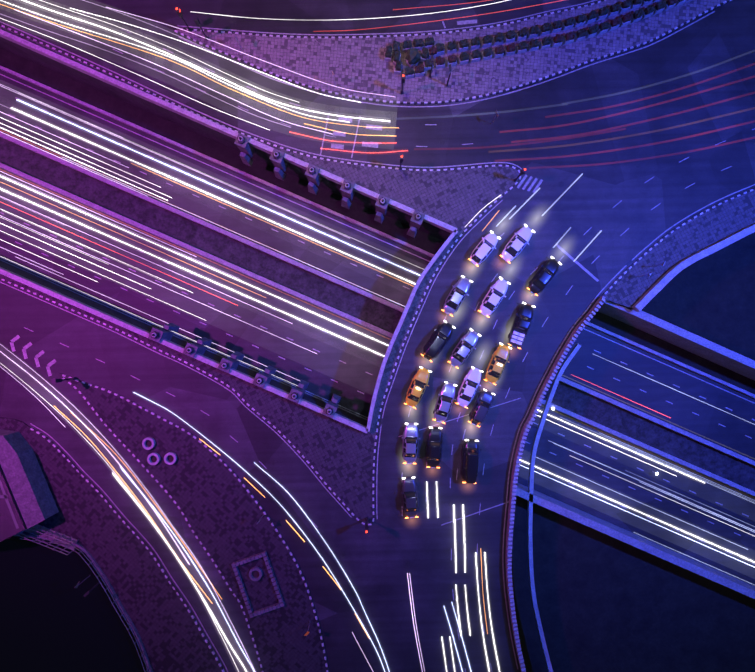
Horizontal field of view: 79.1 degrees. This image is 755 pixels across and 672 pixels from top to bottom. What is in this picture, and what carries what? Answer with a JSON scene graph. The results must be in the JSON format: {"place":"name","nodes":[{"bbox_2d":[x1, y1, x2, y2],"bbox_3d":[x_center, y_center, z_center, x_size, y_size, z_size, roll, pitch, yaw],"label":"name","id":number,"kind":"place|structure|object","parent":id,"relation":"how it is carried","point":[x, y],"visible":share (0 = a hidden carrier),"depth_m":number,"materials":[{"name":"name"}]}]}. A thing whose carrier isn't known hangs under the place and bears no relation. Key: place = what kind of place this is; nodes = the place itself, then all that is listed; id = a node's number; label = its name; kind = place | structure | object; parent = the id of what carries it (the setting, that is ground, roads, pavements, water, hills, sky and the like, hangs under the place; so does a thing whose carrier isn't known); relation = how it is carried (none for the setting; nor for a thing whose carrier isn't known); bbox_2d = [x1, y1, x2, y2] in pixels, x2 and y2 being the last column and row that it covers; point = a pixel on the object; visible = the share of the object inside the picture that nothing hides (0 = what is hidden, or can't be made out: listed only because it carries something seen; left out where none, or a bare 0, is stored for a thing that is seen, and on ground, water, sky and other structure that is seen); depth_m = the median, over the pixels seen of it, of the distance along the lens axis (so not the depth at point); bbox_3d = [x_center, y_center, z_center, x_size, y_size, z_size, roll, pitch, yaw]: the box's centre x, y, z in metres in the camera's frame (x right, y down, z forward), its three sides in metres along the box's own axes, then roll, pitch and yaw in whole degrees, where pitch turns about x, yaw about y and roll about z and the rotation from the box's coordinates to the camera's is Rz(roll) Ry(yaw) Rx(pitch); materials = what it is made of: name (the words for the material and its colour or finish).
{"place":"outdoors","nodes":[
{"label":"outdoors","id":0,"kind":"place"},
{"bbox_2d":[0,536,148,671],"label":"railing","id":1,"kind":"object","parent":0,"point":[53,618],"depth_m":56.58,"materials":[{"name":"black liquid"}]},
{"bbox_2d":[13,533,152,671],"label":"retaining wall","id":2,"kind":"structure","parent":0,"point":[108,583],"depth_m":54.63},
{"bbox_2d":[20,536,148,671],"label":"canal railing","id":3,"kind":"object","parent":2,"relation":"on","point":[104,590],"visible":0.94,"depth_m":54.11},
{"bbox_2d":[0,417,222,671],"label":"plaza pavement","id":4,"kind":"structure","parent":0,"point":[172,639],"depth_m":54.83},
{"bbox_2d":[0,429,58,534],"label":"pier building walls","id":5,"kind":"structure","parent":4,"relation":"on","point":[27,483],"depth_m":52.48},
{"bbox_2d":[0,465,26,541],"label":"roof","id":6,"kind":"structure","parent":5,"relation":"on","point":[8,529],"depth_m":52.18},
{"bbox_2d":[0,480,18,528],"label":"building roof units","id":7,"kind":"object","parent":6,"relation":"on","point":[4,495],"visible":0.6,"depth_m":52.16},
{"bbox_2d":[17,524,78,554],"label":"stairs","id":8,"kind":"structure","parent":4,"relation":"on","point":[37,530],"depth_m":54.60,"materials":[{"name":"concrete"}]},
{"bbox_2d":[0,274,374,523],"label":"plaza pavement","id":9,"kind":"structure","parent":0,"point":[338,455],"depth_m":54.83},
{"bbox_2d":[62,376,325,671],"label":"island pavement","id":10,"kind":"structure","parent":0,"point":[200,483],"depth_m":54.83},
{"bbox_2d":[142,437,176,464],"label":"concrete rings","id":11,"kind":"object","parent":10,"relation":"on","point":[148,443],"visible":1,"depth_m":54.48,"materials":[{"name":"grey concrete"}]},
{"bbox_2d":[231,551,284,617],"bbox_3d":[-14.263,29.678,54.630,4.284,0.400,6.768,-20,90,0],"label":"block edged bed","id":12,"kind":"object","parent":10,"relation":"on","point":[255,573],"visible":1,"depth_m":54.43,"materials":[{"name":"concrete"}]},
{"bbox_2d":[0,26,519,439],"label":"plaza pavement","id":13,"kind":"structure","parent":0,"point":[461,200],"depth_m":54.83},
{"bbox_2d":[0,0,754,671],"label":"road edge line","id":14,"kind":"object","parent":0,"point":[662,110],"depth_m":54.98,"materials":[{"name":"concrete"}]},
{"bbox_2d":[27,426,224,671],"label":"plaza kerb","id":15,"kind":"structure","parent":14,"relation":"on","point":[150,552],"depth_m":54.81,"materials":[{"name":"white paint"}]},
{"bbox_2d":[148,323,179,342],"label":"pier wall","id":16,"kind":"structure","parent":14,"relation":"on","point":[159,334],"depth_m":54.79,"materials":[{"name":"concrete"}]},
{"bbox_2d":[59,373,327,671],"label":"island kerb","id":17,"kind":"structure","parent":14,"relation":"on","point":[218,458],"depth_m":54.81,"materials":[{"name":"white paint"}]},
{"bbox_2d":[183,337,211,357],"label":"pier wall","id":18,"kind":"structure","parent":14,"relation":"on","point":[193,349],"depth_m":54.62,"materials":[{"name":"concrete"}]},
{"bbox_2d":[218,351,243,372],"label":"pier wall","id":19,"kind":"structure","parent":14,"relation":"on","point":[228,364],"depth_m":54.37,"materials":[{"name":"concrete"}]},
{"bbox_2d":[234,133,254,165],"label":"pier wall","id":20,"kind":"structure","parent":14,"relation":"on","point":[246,149],"depth_m":54.84,"materials":[{"name":"concrete"}]},
{"bbox_2d":[0,24,520,524],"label":"plaza kerb","id":21,"kind":"structure","parent":14,"relation":"on","point":[310,156],"depth_m":54.81,"materials":[{"name":"white paint"}]},
{"bbox_2d":[252,365,276,387],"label":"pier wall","id":22,"kind":"structure","parent":14,"relation":"on","point":[261,379],"depth_m":53.70,"materials":[{"name":"concrete"}]},
{"bbox_2d":[269,148,287,180],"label":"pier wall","id":23,"kind":"structure","parent":14,"relation":"on","point":[279,162],"depth_m":54.76,"materials":[{"name":"concrete"}]},
{"bbox_2d":[287,379,308,402],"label":"pier wall","id":24,"kind":"structure","parent":14,"relation":"on","point":[296,393],"depth_m":53.61,"materials":[{"name":"concrete"}]},
{"bbox_2d":[305,164,321,194],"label":"pier wall","id":25,"kind":"structure","parent":14,"relation":"on","point":[314,178],"depth_m":54.57,"materials":[{"name":"concrete"}]},
{"bbox_2d":[322,394,340,418],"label":"pier wall","id":26,"kind":"structure","parent":14,"relation":"on","point":[330,408],"depth_m":53.61,"materials":[{"name":"concrete"}]},
{"bbox_2d":[340,179,354,208],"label":"pier wall","id":27,"kind":"structure","parent":14,"relation":"on","point":[347,190],"depth_m":54.39,"materials":[{"name":"concrete"}]},
{"bbox_2d":[90,18,640,567],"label":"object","id":28,"kind":"object","parent":14,"relation":"on","point":[486,318],"visible":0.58,"depth_m":54.97,"materials":[{"name":"metal"}]},
{"bbox_2d":[0,29,754,432],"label":"parapets","id":29,"kind":"object","parent":14,"relation":"on","point":[666,279],"visible":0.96,"depth_m":53.93,"materials":[{"name":"concrete"}]},
{"bbox_2d":[0,0,754,671],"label":"street markings","id":30,"kind":"object","parent":14,"relation":"on","point":[336,146],"visible":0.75,"depth_m":54.97,"materials":[{"name":"white paint"}]},
{"bbox_2d":[374,195,389,223],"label":"pier wall","id":31,"kind":"structure","parent":14,"relation":"on","point":[381,204],"depth_m":54.03,"materials":[{"name":"concrete"}]},
{"bbox_2d":[401,476,418,518],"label":"sedan car","id":32,"kind":"object","parent":14,"relation":"on","point":[409,492],"visible":1,"depth_m":54.09,"materials":[{"name":"grey paint"}]},
{"bbox_2d":[402,423,419,463],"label":"sedan car","id":33,"kind":"object","parent":14,"relation":"on","point":[410,437],"visible":1,"depth_m":54.10,"materials":[{"name":"grey paint"}]},
{"bbox_2d":[407,210,425,237],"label":"pier wall","id":34,"kind":"structure","parent":14,"relation":"on","point":[417,218],"depth_m":53.61,"materials":[{"name":"concrete"}]},
{"bbox_2d":[404,367,431,408],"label":"sedan car","id":35,"kind":"object","parent":14,"relation":"on","point":[417,387],"visible":1,"depth_m":54.09,"materials":[{"name":"orange paint"}]},
{"bbox_2d":[426,427,443,467],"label":"sedan car","id":36,"kind":"object","parent":14,"relation":"on","point":[434,441],"visible":1,"depth_m":54.10,"materials":[{"name":"black paint"}]},
{"bbox_2d":[421,320,454,361],"bbox_3d":[7.189,0.612,54.081,2.290,1.790,4.995,34,90,0],"label":"car","id":37,"kind":"object","parent":14,"relation":"on","point":[433,347],"visible":1,"depth_m":53.76,"materials":[{"name":"black paint"}]},
{"bbox_2d":[433,381,456,423],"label":"sedan car","id":38,"kind":"object","parent":14,"relation":"on","point":[444,401],"visible":1,"depth_m":54.09,"materials":[{"name":"grey paint"}]},
{"bbox_2d":[174,0,731,103],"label":"plaza kerb","id":39,"kind":"structure","parent":14,"relation":"on","point":[433,102],"depth_m":54.81,"materials":[{"name":"white paint"}]},
{"bbox_2d":[442,275,472,316],"bbox_3d":[9.463,-4.763,54.241,2.200,1.470,4.846,30,90,0],"label":"sedan car","id":40,"kind":"object","parent":14,"relation":"on","point":[455,298],"visible":1,"depth_m":54.09,"materials":[{"name":"grey paint"}]},
{"bbox_2d":[448,328,480,368],"bbox_3d":[10.318,1.495,54.241,2.200,1.470,4.846,34,90,0],"label":"sedan car","id":41,"kind":"object","parent":14,"relation":"on","point":[464,348],"visible":1,"depth_m":54.10,"materials":[{"name":"grey paint"}]},
{"bbox_2d":[456,366,483,408],"bbox_3d":[10.925,6.105,54.241,2.200,1.470,4.846,23,90,0],"label":"sedan car","id":42,"kind":"object","parent":14,"relation":"on","point":[468,387],"visible":1,"depth_m":54.10,"materials":[{"name":"white paint"}]},
{"bbox_2d":[461,439,481,483],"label":"car","id":43,"kind":"object","parent":14,"relation":"on","point":[470,460],"visible":1,"depth_m":53.34,"materials":[{"name":"black paint"}]},
{"bbox_2d":[468,389,494,426],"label":"hatchback car","id":44,"kind":"object","parent":14,"relation":"on","point":[482,405],"visible":1,"depth_m":54.03,"materials":[{"name":"grey paint"}]},
{"bbox_2d":[468,231,500,265],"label":"hatchback car","id":45,"kind":"object","parent":14,"relation":"on","point":[483,249],"visible":1,"depth_m":53.99,"materials":[{"name":"white paint"}]},
{"bbox_2d":[478,277,510,316],"bbox_3d":[13.885,-4.604,54.241,2.200,1.470,4.846,32,90,0],"label":"sedan car","id":46,"kind":"object","parent":14,"relation":"on","point":[493,297],"visible":1,"depth_m":54.10,"materials":[{"name":"white paint"}]},
{"bbox_2d":[484,343,511,384],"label":"sedan car","id":47,"kind":"object","parent":14,"relation":"on","point":[497,364],"visible":1,"depth_m":54.10,"materials":[{"name":"orange paint"}]},
{"bbox_2d":[500,224,534,262],"bbox_3d":[16.615,-10.958,54.241,2.200,1.470,4.846,38,90,0],"label":"sedan car","id":48,"kind":"object","parent":14,"relation":"on","point":[516,244],"visible":1,"depth_m":54.10,"materials":[{"name":"white paint"}]},
{"bbox_2d":[508,302,535,348],"bbox_3d":[17.082,-1.236,54.086,2.240,1.780,5.393,19,90,0],"label":"pickup car","id":49,"kind":"object","parent":14,"relation":"on","point":[520,326],"visible":1,"depth_m":54.01,"materials":[{"name":"black paint"}]},
{"bbox_2d":[527,256,561,295],"bbox_3d":[19.823,-7.108,54.241,2.200,1.470,4.846,37,90,0],"label":"sedan car","id":50,"kind":"object","parent":14,"relation":"on","point":[540,280],"visible":1,"depth_m":54.10,"materials":[{"name":"black paint"}]},
{"bbox_2d":[527,344,580,671],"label":"service pipe","id":51,"kind":"object","parent":14,"relation":"attached to","point":[568,359],"visible":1,"depth_m":57.48,"materials":[{"name":"metal"}]},
{"bbox_2d":[505,296,605,671],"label":"balustrade","id":52,"kind":"object","parent":14,"relation":"on","point":[542,392],"visible":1,"depth_m":53.96,"materials":[{"name":"concrete"}]},
{"bbox_2d":[602,188,754,295],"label":"plaza kerb","id":53,"kind":"structure","parent":14,"relation":"on","point":[637,260],"depth_m":54.81,"materials":[{"name":"white paint"}]},
{"bbox_2d":[0,70,754,585],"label":"highway road","id":54,"kind":"structure","parent":0,"point":[350,376],"depth_m":60.98,"materials":[{"name":"asphalt"}]},
{"bbox_2d":[0,137,754,491],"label":"median strip","id":55,"kind":"object","parent":54,"relation":"on","point":[344,299],"visible":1,"depth_m":60.97,"materials":[{"name":"concrete"}]},
{"bbox_2d":[0,48,754,393],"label":"highway verge","id":56,"kind":"structure","parent":54,"relation":"on","point":[172,132],"depth_m":60.97,"materials":[{"name":"concrete"}]},
{"bbox_2d":[0,66,754,495],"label":"highway barriers","id":57,"kind":"object","parent":54,"relation":"on","point":[352,288],"visible":0.67,"depth_m":60.03,"materials":[{"name":"concrete"}]},
{"bbox_2d":[0,74,754,579],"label":"highway markings","id":58,"kind":"object","parent":54,"relation":"on","point":[324,310],"visible":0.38,"depth_m":60.97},
{"bbox_2d":[176,0,726,101],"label":"plaza pavement","id":59,"kind":"structure","parent":0,"point":[359,67],"depth_m":54.83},
{"bbox_2d":[384,45,392,61],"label":"planter","id":60,"kind":"object","parent":59,"relation":"on","point":[388,54],"visible":1,"depth_m":53.83,"materials":[{"name":"concrete"}]},
{"bbox_2d":[394,60,401,74],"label":"planter","id":61,"kind":"object","parent":59,"relation":"on","point":[398,67],"visible":1,"depth_m":53.86,"materials":[{"name":"concrete"}]},
{"bbox_2d":[401,40,411,52],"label":"planter","id":62,"kind":"object","parent":59,"relation":"on","point":[406,45],"visible":0.98,"depth_m":53.84,"materials":[{"name":"concrete"}]},
{"bbox_2d":[403,67,413,78],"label":"planter","id":63,"kind":"object","parent":59,"relation":"on","point":[409,71],"visible":0.98,"depth_m":53.86,"materials":[{"name":"concrete"}]},
{"bbox_2d":[405,48,420,66],"bbox_3d":[4.166,-32.992,53.938,1.717,1.784,1.693,-24,90,0],"label":"bush","id":64,"kind":"object","parent":59,"relation":"on","point":[413,57],"visible":1,"depth_m":53.48,"materials":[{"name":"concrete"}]},
{"bbox_2d":[412,38,423,50],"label":"planter","id":65,"kind":"object","parent":59,"relation":"on","point":[418,44],"visible":1,"depth_m":53.84,"materials":[{"name":"concrete"}]},
{"bbox_2d":[414,64,424,76],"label":"planter","id":66,"kind":"object","parent":59,"relation":"on","point":[419,70],"visible":1,"depth_m":53.87,"materials":[{"name":"concrete"}]},
{"bbox_2d":[424,37,434,48],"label":"planter","id":67,"kind":"object","parent":59,"relation":"on","point":[429,42],"visible":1,"depth_m":53.76,"materials":[{"name":"concrete"}]},
{"bbox_2d":[428,46,437,58],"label":"planter","id":68,"kind":"object","parent":59,"relation":"on","point":[433,50],"visible":0.96,"depth_m":53.81,"materials":[{"name":"concrete"}]},
{"bbox_2d":[435,56,445,68],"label":"planter","id":69,"kind":"object","parent":59,"relation":"on","point":[439,62],"visible":1,"depth_m":53.93,"materials":[{"name":"concrete"}]},
{"bbox_2d":[446,40,455,53],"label":"planter","id":70,"kind":"object","parent":59,"relation":"on","point":[450,47],"visible":1,"depth_m":53.94,"materials":[{"name":"concrete"}]},
{"bbox_2d":[446,55,456,66],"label":"planter","id":71,"kind":"object","parent":59,"relation":"on","point":[452,60],"visible":1,"depth_m":53.96,"materials":[{"name":"concrete"}]},
{"bbox_2d":[457,39,468,51],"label":"planter","id":72,"kind":"object","parent":59,"relation":"on","point":[462,45],"visible":1,"depth_m":53.99,"materials":[{"name":"concrete"}]},
{"bbox_2d":[458,51,468,64],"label":"planter","id":73,"kind":"object","parent":59,"relation":"on","point":[463,57],"visible":1,"depth_m":53.95,"materials":[{"name":"concrete"}]},
{"bbox_2d":[469,37,479,49],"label":"planter","id":74,"kind":"object","parent":59,"relation":"on","point":[474,43],"visible":1,"depth_m":54.02,"materials":[{"name":"concrete"}]},
{"bbox_2d":[469,49,480,62],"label":"planter","id":75,"kind":"object","parent":59,"relation":"on","point":[474,56],"visible":1,"depth_m":54.00,"materials":[{"name":"concrete"}]},
{"bbox_2d":[481,35,492,47],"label":"planter","id":76,"kind":"object","parent":59,"relation":"on","point":[486,40],"visible":1,"depth_m":53.94,"materials":[{"name":"concrete"}]},
{"bbox_2d":[481,47,492,60],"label":"planter","id":77,"kind":"object","parent":59,"relation":"on","point":[486,53],"visible":1,"depth_m":53.98,"materials":[{"name":"concrete"}]},
{"bbox_2d":[492,32,503,45],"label":"planter","id":78,"kind":"object","parent":59,"relation":"on","point":[498,37],"visible":1,"depth_m":53.96,"materials":[{"name":"concrete"}]},
{"bbox_2d":[493,45,504,57],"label":"planter","id":79,"kind":"object","parent":59,"relation":"on","point":[498,51],"visible":1,"depth_m":53.95,"materials":[{"name":"concrete"}]},
{"bbox_2d":[504,30,515,43],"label":"planter","id":80,"kind":"object","parent":59,"relation":"on","point":[509,36],"visible":1,"depth_m":53.99,"materials":[{"name":"concrete"}]},
{"bbox_2d":[505,42,515,55],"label":"planter","id":81,"kind":"object","parent":59,"relation":"on","point":[510,49],"visible":1,"depth_m":53.96,"materials":[{"name":"concrete"}]},
{"bbox_2d":[515,27,526,40],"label":"planter","id":82,"kind":"object","parent":59,"relation":"on","point":[521,34],"visible":1,"depth_m":54.01,"materials":[{"name":"concrete"}]},
{"bbox_2d":[516,41,527,53],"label":"planter","id":83,"kind":"object","parent":59,"relation":"on","point":[521,47],"visible":1,"depth_m":53.99,"materials":[{"name":"concrete"}]},
{"bbox_2d":[527,25,539,38],"bbox_3d":[18.521,-36.139,54.130,1.128,1.400,0.843,-12,90,0],"label":"planter","id":84,"kind":"object","parent":59,"relation":"on","point":[532,31],"visible":1,"depth_m":53.97,"materials":[{"name":"concrete"}]},
{"bbox_2d":[528,38,539,51],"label":"planter","id":85,"kind":"object","parent":59,"relation":"on","point":[533,44],"visible":1,"depth_m":53.98,"materials":[{"name":"concrete"}]},
{"bbox_2d":[539,22,550,35],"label":"planter","id":86,"kind":"object","parent":59,"relation":"on","point":[544,28],"visible":0.98,"depth_m":53.98,"materials":[{"name":"concrete"}]},
{"bbox_2d":[539,36,550,49],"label":"planter","id":87,"kind":"object","parent":59,"relation":"on","point":[545,42],"visible":0.98,"depth_m":53.99,"materials":[{"name":"concrete"}]},
{"bbox_2d":[550,20,562,33],"bbox_3d":[21.268,-36.737,54.132,1.068,1.397,0.891,-12,90,0],"label":"planter","id":88,"kind":"object","parent":59,"relation":"on","point":[556,26],"visible":0.98,"depth_m":54.07,"materials":[{"name":"concrete"}]},
{"bbox_2d":[551,34,563,47],"bbox_3d":[21.345,-35.058,54.085,1.058,1.492,0.824,-13,90,0],"label":"planter","id":89,"kind":"object","parent":59,"relation":"on","point":[556,40],"visible":0.98,"depth_m":54.01,"materials":[{"name":"concrete"}]},
{"bbox_2d":[562,17,574,30],"bbox_3d":[22.641,-37.091,54.136,1.067,1.389,0.800,-15,90,0],"label":"planter","id":90,"kind":"object","parent":59,"relation":"on","point":[568,23],"visible":1,"depth_m":54.08,"materials":[{"name":"concrete"}]},
{"bbox_2d":[563,31,574,44],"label":"planter","id":91,"kind":"object","parent":59,"relation":"on","point":[569,37],"visible":1,"depth_m":54.02,"materials":[{"name":"concrete"}]},
{"bbox_2d":[573,14,585,27],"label":"planter","id":92,"kind":"object","parent":59,"relation":"on","point":[579,20],"visible":1,"depth_m":54.03,"materials":[{"name":"concrete"}]},
{"bbox_2d":[574,29,586,41],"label":"planter","id":93,"kind":"object","parent":59,"relation":"on","point":[580,35],"visible":1,"depth_m":54.00,"materials":[{"name":"concrete"}]},
{"bbox_2d":[585,10,597,23],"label":"planter","id":94,"kind":"object","parent":59,"relation":"on","point":[591,16],"visible":1,"depth_m":53.98,"materials":[{"name":"concrete"}]},
{"bbox_2d":[586,24,597,38],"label":"planter","id":95,"kind":"object","parent":59,"relation":"on","point":[592,31],"visible":1,"depth_m":53.92,"materials":[{"name":"concrete"}]},
{"bbox_2d":[596,6,608,20],"bbox_3d":[26.691,-38.316,54.124,1.137,1.412,0.800,-18,90,0],"label":"planter","id":96,"kind":"object","parent":59,"relation":"on","point":[603,12],"visible":0.98,"depth_m":53.96,"materials":[{"name":"concrete"}]},
{"bbox_2d":[597,21,608,34],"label":"planter","id":97,"kind":"object","parent":59,"relation":"on","point":[603,27],"visible":1,"depth_m":54.02,"materials":[{"name":"concrete"}]},
{"bbox_2d":[608,2,620,16],"bbox_3d":[28.046,-38.750,54.107,1.050,1.448,0.918,-18,90,0],"label":"planter","id":98,"kind":"object","parent":59,"relation":"on","point":[614,9],"visible":1,"depth_m":53.95,"materials":[{"name":"concrete"}]},
{"bbox_2d":[608,17,620,30],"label":"planter","id":99,"kind":"object","parent":59,"relation":"on","point":[614,24],"visible":1,"depth_m":53.97,"materials":[{"name":"concrete"}]},
{"bbox_2d":[619,0,631,13],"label":"planter","id":100,"kind":"object","parent":59,"relation":"on","point":[625,5],"visible":1,"depth_m":54.03,"materials":[{"name":"concrete"}]},
{"bbox_2d":[620,12,632,26],"bbox_3d":[29.474,-37.553,54.132,1.089,1.398,0.810,-20,90,0],"label":"planter","id":101,"kind":"object","parent":59,"relation":"on","point":[625,20],"visible":0.98,"depth_m":53.97,"materials":[{"name":"concrete"}]},
{"bbox_2d":[630,0,642,9],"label":"planter","id":102,"kind":"object","parent":59,"relation":"on","point":[635,4],"visible":1,"depth_m":54.23,"materials":[{"name":"concrete"}]},
{"bbox_2d":[631,8,642,23],"bbox_3d":[30.793,-38.008,54.118,1.050,1.425,0.843,-21,90,0],"label":"planter","id":103,"kind":"object","parent":59,"relation":"on","point":[637,15],"visible":1,"depth_m":53.90,"materials":[{"name":"concrete"}]},
{"bbox_2d":[642,5,654,18],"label":"planter","id":104,"kind":"object","parent":59,"relation":"on","point":[648,11],"visible":1,"depth_m":54.00,"materials":[{"name":"concrete"}]},
{"bbox_2d":[653,0,665,14],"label":"planter","id":105,"kind":"object","parent":59,"relation":"on","point":[659,6],"visible":1,"depth_m":53.93,"materials":[{"name":"concrete"}]},
{"bbox_2d":[664,0,677,10],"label":"planter","id":106,"kind":"object","parent":59,"relation":"on","point":[670,4],"visible":0.98,"depth_m":54.18,"materials":[{"name":"concrete"}]},
{"bbox_2d":[511,232,754,671],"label":"ground","id":107,"kind":"structure","parent":0,"point":[606,603],"depth_m":60.98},
{"bbox_2d":[515,300,754,598],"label":"highway walls","id":108,"kind":"structure","parent":0,"point":[692,343],"depth_m":57.48,"materials":[{"name":"concrete"}]},
{"bbox_2d":[604,190,754,307],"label":"plaza pavement","id":109,"kind":"structure","parent":0,"point":[630,288],"depth_m":54.83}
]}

